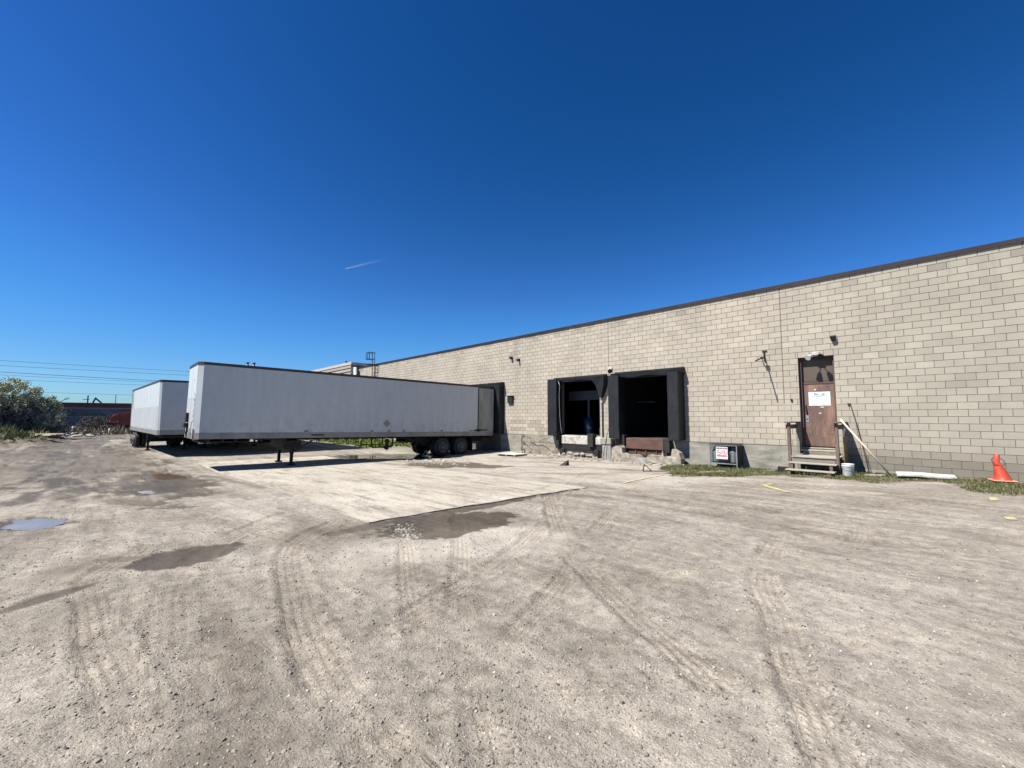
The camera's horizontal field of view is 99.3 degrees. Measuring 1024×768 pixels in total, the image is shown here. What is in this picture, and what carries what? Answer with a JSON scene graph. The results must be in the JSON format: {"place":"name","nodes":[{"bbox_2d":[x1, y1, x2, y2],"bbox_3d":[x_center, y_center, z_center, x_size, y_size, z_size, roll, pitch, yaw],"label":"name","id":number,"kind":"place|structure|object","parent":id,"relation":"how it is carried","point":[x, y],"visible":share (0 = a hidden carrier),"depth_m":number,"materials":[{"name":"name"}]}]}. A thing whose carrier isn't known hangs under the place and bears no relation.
{"place":"outdoors","nodes":[
{"label":"outdoors","id":0,"kind":"place"},
{"bbox_2d":[0,432,1023,767],"bbox_3d":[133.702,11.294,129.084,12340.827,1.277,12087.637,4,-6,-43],"label":"ground","id":1,"kind":"structure","parent":0,"point":[68,474],"depth_m":3.54,"materials":[{"name":"grey gravel"}]},
{"bbox_2d":[0,376,53,429],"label":"tree","id":2,"kind":"object","parent":1,"relation":"on","point":[8,403],"visible":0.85,"depth_m":37.60,"materials":[{"name":"green plant"}]},
{"bbox_2d":[0,423,61,442],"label":"bank grass","id":3,"kind":"structure","parent":1,"relation":"on","point":[11,431],"depth_m":33.93,"materials":[{"name":"green plant"}]},
{"bbox_2d":[0,518,66,530],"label":"puddle","id":4,"kind":"object","parent":1,"relation":"on","point":[33,524],"visible":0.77,"depth_m":7.07,"materials":[{"name":"liquid"}]},
{"bbox_2d":[4,389,75,430],"bbox_3d":[-42.355,2.460,38.845,4.590,4.212,3.796,1,-4,-9],"label":"tree","id":5,"kind":"object","parent":1,"relation":"on","point":[42,408],"visible":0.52,"depth_m":38.70,"materials":[{"name":"green plant"}]},
{"bbox_2d":[26,409,74,438],"bbox_3d":[-41.332,3.758,38.898,3.270,3.299,3.498,-3,-5,31],"label":"tree","id":6,"kind":"object","parent":1,"relation":"on","point":[49,423],"visible":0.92,"depth_m":38.60,"materials":[{"name":"green plant"}]},
{"bbox_2d":[31,395,131,426],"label":"building","id":7,"kind":"structure","parent":1,"relation":"on","point":[80,410],"depth_m":80.47,"materials":[{"name":"metal"}]},
{"bbox_2d":[31,411,103,424],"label":"loading door","id":8,"kind":"structure","parent":7,"relation":"in","point":[70,413],"depth_m":80.18,"materials":[{"name":"white metal"}]},
{"bbox_2d":[66,430,105,437],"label":"rubble heap","id":9,"kind":"object","parent":1,"relation":"on","point":[77,434],"visible":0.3,"depth_m":44.58,"materials":[{"name":"stone"}]},
{"bbox_2d":[58,425,130,435],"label":"dry weeds","id":10,"kind":"object","parent":1,"relation":"on","point":[117,430],"visible":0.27,"depth_m":52.68,"materials":[{"name":"beige plant"}]},
{"bbox_2d":[74,414,122,429],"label":"bush","id":11,"kind":"object","parent":1,"relation":"on","point":[97,422],"visible":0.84,"depth_m":60.00,"materials":[{"name":"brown plant"}]},
{"bbox_2d":[109,412,130,428],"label":"dump container","id":12,"kind":"object","parent":1,"relation":"on","point":[124,418],"visible":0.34,"depth_m":62.49,"materials":[{"name":"metal"}]},
{"bbox_2d":[138,490,154,493],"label":"puddle","id":13,"kind":"object","parent":1,"relation":"on","point":[147,492],"visible":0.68,"depth_m":10.86,"materials":[{"name":"grey liquid"}]},
{"bbox_2d":[130,380,188,449],"bbox_3d":[-21.879,2.164,27.712,12.920,3.990,2.730,-4,-6,44],"label":"semi trailer","id":14,"kind":"object","parent":1,"relation":"on","point":[158,409],"visible":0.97,"depth_m":23.20,"materials":[{"name":"metal"}]},
{"bbox_2d":[141,473,186,479],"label":"puddle","id":15,"kind":"object","parent":1,"relation":"on","point":[167,476],"visible":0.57,"depth_m":15.10,"materials":[{"name":"liquid"}]},
{"bbox_2d":[185,438,237,447],"bbox_3d":[-19.911,2.329,29.921,12.920,3.990,2.730,-4,-6,44],"label":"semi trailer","id":16,"kind":"object","parent":1,"relation":"on","point":[189,441],"visible":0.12,"depth_m":31.33,"materials":[{"name":"metal"}]},
{"bbox_2d":[240,439,270,445],"bbox_3d":[-17.752,2.480,31.926,12.920,3.990,2.730,-4,-6,44],"label":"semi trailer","id":17,"kind":"object","parent":1,"relation":"on","point":[264,440],"visible":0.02,"depth_m":34.69,"materials":[{"name":"metal"}]},
{"bbox_2d":[246,361,371,374],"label":"clad building","id":18,"kind":"structure","parent":1,"relation":"on","point":[348,368],"depth_m":42.95,"materials":[{"name":"white paint"}]},
{"bbox_2d":[182,362,493,464],"bbox_3d":[-7.416,1.762,22.102,14.810,4.100,2.730,6,-7,-43],"label":"semi trailer","id":19,"kind":"object","parent":1,"relation":"on","point":[282,409],"visible":1,"depth_m":19.64,"materials":[{"name":"metal"}]},
{"bbox_2d":[299,438,410,447],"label":"grass verge","id":20,"kind":"object","parent":1,"relation":"on","point":[358,441],"depth_m":33.16,"materials":[{"name":"green plant"}]},
{"bbox_2d":[337,454,432,458],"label":"puddle","id":21,"kind":"object","parent":1,"relation":"on","point":[396,456],"visible":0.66,"depth_m":24.02,"materials":[{"name":"grey liquid"}]},
{"bbox_2d":[198,456,587,523],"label":"concrete slab","id":22,"kind":"structure","parent":1,"relation":"on","point":[368,492],"depth_m":11.27,"materials":[{"name":"grey concrete"}]},
{"bbox_2d":[386,523,428,547],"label":"pale gravel","id":23,"kind":"structure","parent":1,"relation":"on","point":[408,535],"depth_m":6.17,"materials":[{"name":"grey gravel"}]},
{"bbox_2d":[389,459,468,466],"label":"rubble bits","id":24,"kind":"object","parent":1,"relation":"on","point":[433,461],"visible":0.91,"depth_m":19.95,"materials":[{"name":"stone"}]},
{"bbox_2d":[519,450,599,457],"bbox_3d":[2.304,3.680,22.920,0.485,0.402,5.535,4,-6,-43],"label":"broken masonry","id":25,"kind":"object","parent":1,"relation":"on","point":[570,453],"visible":0.79,"depth_m":22.28,"materials":[{"name":"grey concrete"}]},
{"bbox_2d":[534,454,683,464],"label":"litter","id":26,"kind":"object","parent":1,"relation":"on","point":[598,460],"visible":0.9,"depth_m":20.15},
{"bbox_2d":[611,445,643,461],"bbox_3d":[5.134,3.143,19.448,0.333,0.760,1.533,4,-6,-43],"label":"concrete block stop","id":27,"kind":"object","parent":1,"relation":"on","point":[618,453],"visible":0.74,"depth_m":19.50,"materials":[{"name":"grey concrete"}]},
{"bbox_2d":[622,475,659,482],"bbox_3d":[3.936,2.794,12.899,0.099,0.088,2.924,-3,-5,38],"label":"painted mark","id":28,"kind":"object","parent":1,"relation":"on","point":[640,479],"visible":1,"depth_m":12.56,"materials":[{"name":"paint"}]},
{"bbox_2d":[636,457,649,463],"bbox_3d":[5.627,3.314,18.510,0.368,0.360,0.611,4,-6,-43],"label":"concrete block stop","id":29,"kind":"object","parent":1,"relation":"on","point":[642,460],"visible":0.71,"depth_m":18.44,"materials":[{"name":"grey concrete"}]},
{"bbox_2d":[643,464,669,471],"bbox_3d":[5.035,2.931,15.195,0.953,0.258,0.082,0,-4,3],"label":"metal bracket","id":30,"kind":"object","parent":1,"relation":"on","point":[650,470],"visible":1,"depth_m":15.19,"materials":[{"name":"metal"}]},
{"bbox_2d":[647,449,684,464],"bbox_3d":[6.373,3.049,18.116,0.338,0.730,1.551,4,-6,-43],"label":"concrete block stop","id":31,"kind":"object","parent":1,"relation":"on","point":[677,457],"visible":0.87,"depth_m":17.82,"materials":[{"name":"grey concrete"}]},
{"bbox_2d":[357,237,1023,481],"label":"warehouse","id":32,"kind":"structure","parent":1,"relation":"on","point":[913,365],"depth_m":15.25,"materials":[{"name":"concrete"}]},
{"bbox_2d":[583,418,593,434],"bbox_3d":[4.170,2.303,23.590,0.590,0.880,0.590,4,-6,-43],"label":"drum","id":33,"kind":"object","parent":32,"relation":"in","point":[588,423],"visible":0.83,"depth_m":23.35,"materials":[{"name":"blue plastic"}]},
{"bbox_2d":[803,383,835,446],"bbox_3d":[10.476,1.058,14.822,0.124,2.127,0.894,4,-6,-43],"label":"door","id":34,"kind":"structure","parent":32,"relation":"in","point":[819,403],"depth_m":14.84,"materials":[{"name":"wood"}]},
{"bbox_2d":[709,443,742,467],"bbox_3d":[8.085,2.741,16.457,0.620,0.946,1.060,4,-6,-43],"label":"gas cage","id":35,"kind":"object","parent":1,"relation":"on","point":[721,451],"visible":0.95,"depth_m":16.24,"materials":[{"name":"metal"}]},
{"bbox_2d":[712,446,720,461],"bbox_3d":[7.861,2.687,16.731,0.300,0.580,0.300,4,-6,-43],"label":"gas cylinder","id":36,"kind":"object","parent":35,"relation":"in","point":[714,454],"visible":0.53,"depth_m":16.64,"materials":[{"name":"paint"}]},
{"bbox_2d":[721,447,729,461],"bbox_3d":[8.108,2.671,16.525,0.300,0.580,0.300,4,-6,-43],"label":"gas cylinder","id":37,"kind":"object","parent":35,"relation":"in","point":[725,460],"visible":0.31,"depth_m":16.39,"materials":[{"name":"paint"}]},
{"bbox_2d":[729,447,737,462],"bbox_3d":[8.283,2.651,16.250,0.300,0.580,0.300,4,-6,-43],"label":"gas cylinder","id":38,"kind":"object","parent":35,"relation":"in","point":[731,456],"visible":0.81,"depth_m":16.15,"materials":[{"name":"paint"}]},
{"bbox_2d":[762,484,789,491],"bbox_3d":[6.376,2.532,10.582,0.159,0.044,1.388,-1,-4,7],"label":"painted mark","id":39,"kind":"object","parent":1,"relation":"on","point":[775,488],"visible":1,"depth_m":10.54,"materials":[{"name":"yellow paint"}]},
{"bbox_2d":[778,421,848,476],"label":"wooden steps","id":40,"kind":"structure","parent":1,"relation":"on","point":[830,459],"depth_m":13.86,"materials":[{"name":"grey wood"}]},
{"bbox_2d":[659,463,1023,495],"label":"grass","id":41,"kind":"structure","parent":1,"relation":"on","point":[694,469],"depth_m":12.96,"materials":[{"name":"green plant"}]},
{"bbox_2d":[896,471,956,478],"bbox_3d":[11.500,2.537,12.111,1.300,0.082,0.733,-3,-5,33],"label":"white board","id":42,"kind":"object","parent":41,"relation":"on","point":[922,474],"visible":1,"depth_m":12.08,"materials":[{"name":"paint"}]},
{"bbox_2d":[841,463,854,476],"bbox_3d":[9.958,2.553,12.890,0.321,0.376,0.324,4,-6,-43],"label":"pail","id":43,"kind":"object","parent":1,"relation":"on","point":[847,469],"visible":0.94,"depth_m":12.79,"materials":[{"name":"white plastic"}]},
{"bbox_2d":[840,419,890,475],"bbox_3d":[10.483,1.866,12.924,1.139,1.657,0.052,-3,-5,36],"label":"wooden pole","id":44,"kind":"object","parent":1,"relation":"on","point":[865,447],"visible":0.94,"depth_m":12.90,"materials":[{"name":"brown wood"}]},
{"bbox_2d":[988,454,1018,482],"bbox_3d":[12.777,2.184,11.357,0.440,0.685,0.440,-2,-5,30],"label":"traffic cone","id":45,"kind":"object","parent":1,"relation":"on","point":[1000,474],"visible":0.99,"depth_m":11.30,"materials":[{"name":"orange plastic"}]},
{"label":"utility pole","id":46,"kind":"object","parent":1,"relation":"on","visible":0},
{"bbox_2d":[6,372,153,380],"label":"power line","id":47,"kind":"object","parent":46,"relation":"attached to","point":[77,376],"visible":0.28,"depth_m":106.29,"materials":[{"name":"metal"}]},
{"bbox_2d":[0,365,174,374],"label":"power line","id":48,"kind":"object","parent":46,"relation":"attached to","point":[90,370],"visible":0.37,"depth_m":108.07,"materials":[{"name":"metal"}]},
{"bbox_2d":[0,360,189,371],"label":"power line","id":49,"kind":"object","parent":46,"relation":"attached to","point":[98,366],"visible":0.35,"depth_m":108.22,"materials":[{"name":"metal"}]},
{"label":"utility pole","id":50,"kind":"object","parent":1,"relation":"on","visible":0},
{"bbox_2d":[9,375,140,381],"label":"power line","id":51,"kind":"object","parent":50,"relation":"attached to","point":[73,378],"visible":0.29,"depth_m":105.71,"materials":[{"name":"metal"}]},
{"bbox_2d":[0,0,1023,402],"label":"sky","id":52,"kind":"structure","parent":0,"point":[308,185],"materials":[{"name":"blue"}]},
{"bbox_2d":[498,452,526,456],"bbox_3d":[0.016,3.733,23.030,1.240,0.105,1.005,-4,-6,40],"label":"pallet","id":53,"kind":"object","parent":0,"point":[513,454],"visible":1,"depth_m":22.91,"materials":[{"name":"white paint"}]},
{"bbox_2d":[560,460,568,465],"bbox_3d":[2.109,3.166,17.538,0.396,0.240,0.116,0,-4,-6],"label":"scrap wedge","id":54,"kind":"object","parent":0,"point":[565,463],"visible":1,"depth_m":17.52,"materials":[{"name":"concrete"}]},
{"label":"plank","id":55,"kind":"object","parent":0,"visible":0},
{"bbox_2d":[35,433,66,434],"bbox_3d":[-36.723,3.975,34.630,2.201,0.090,0.350,0,-4,-5],"label":"plank","id":56,"kind":"object","parent":55,"relation":"on","point":[50,433],"visible":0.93,"depth_m":34.53,"materials":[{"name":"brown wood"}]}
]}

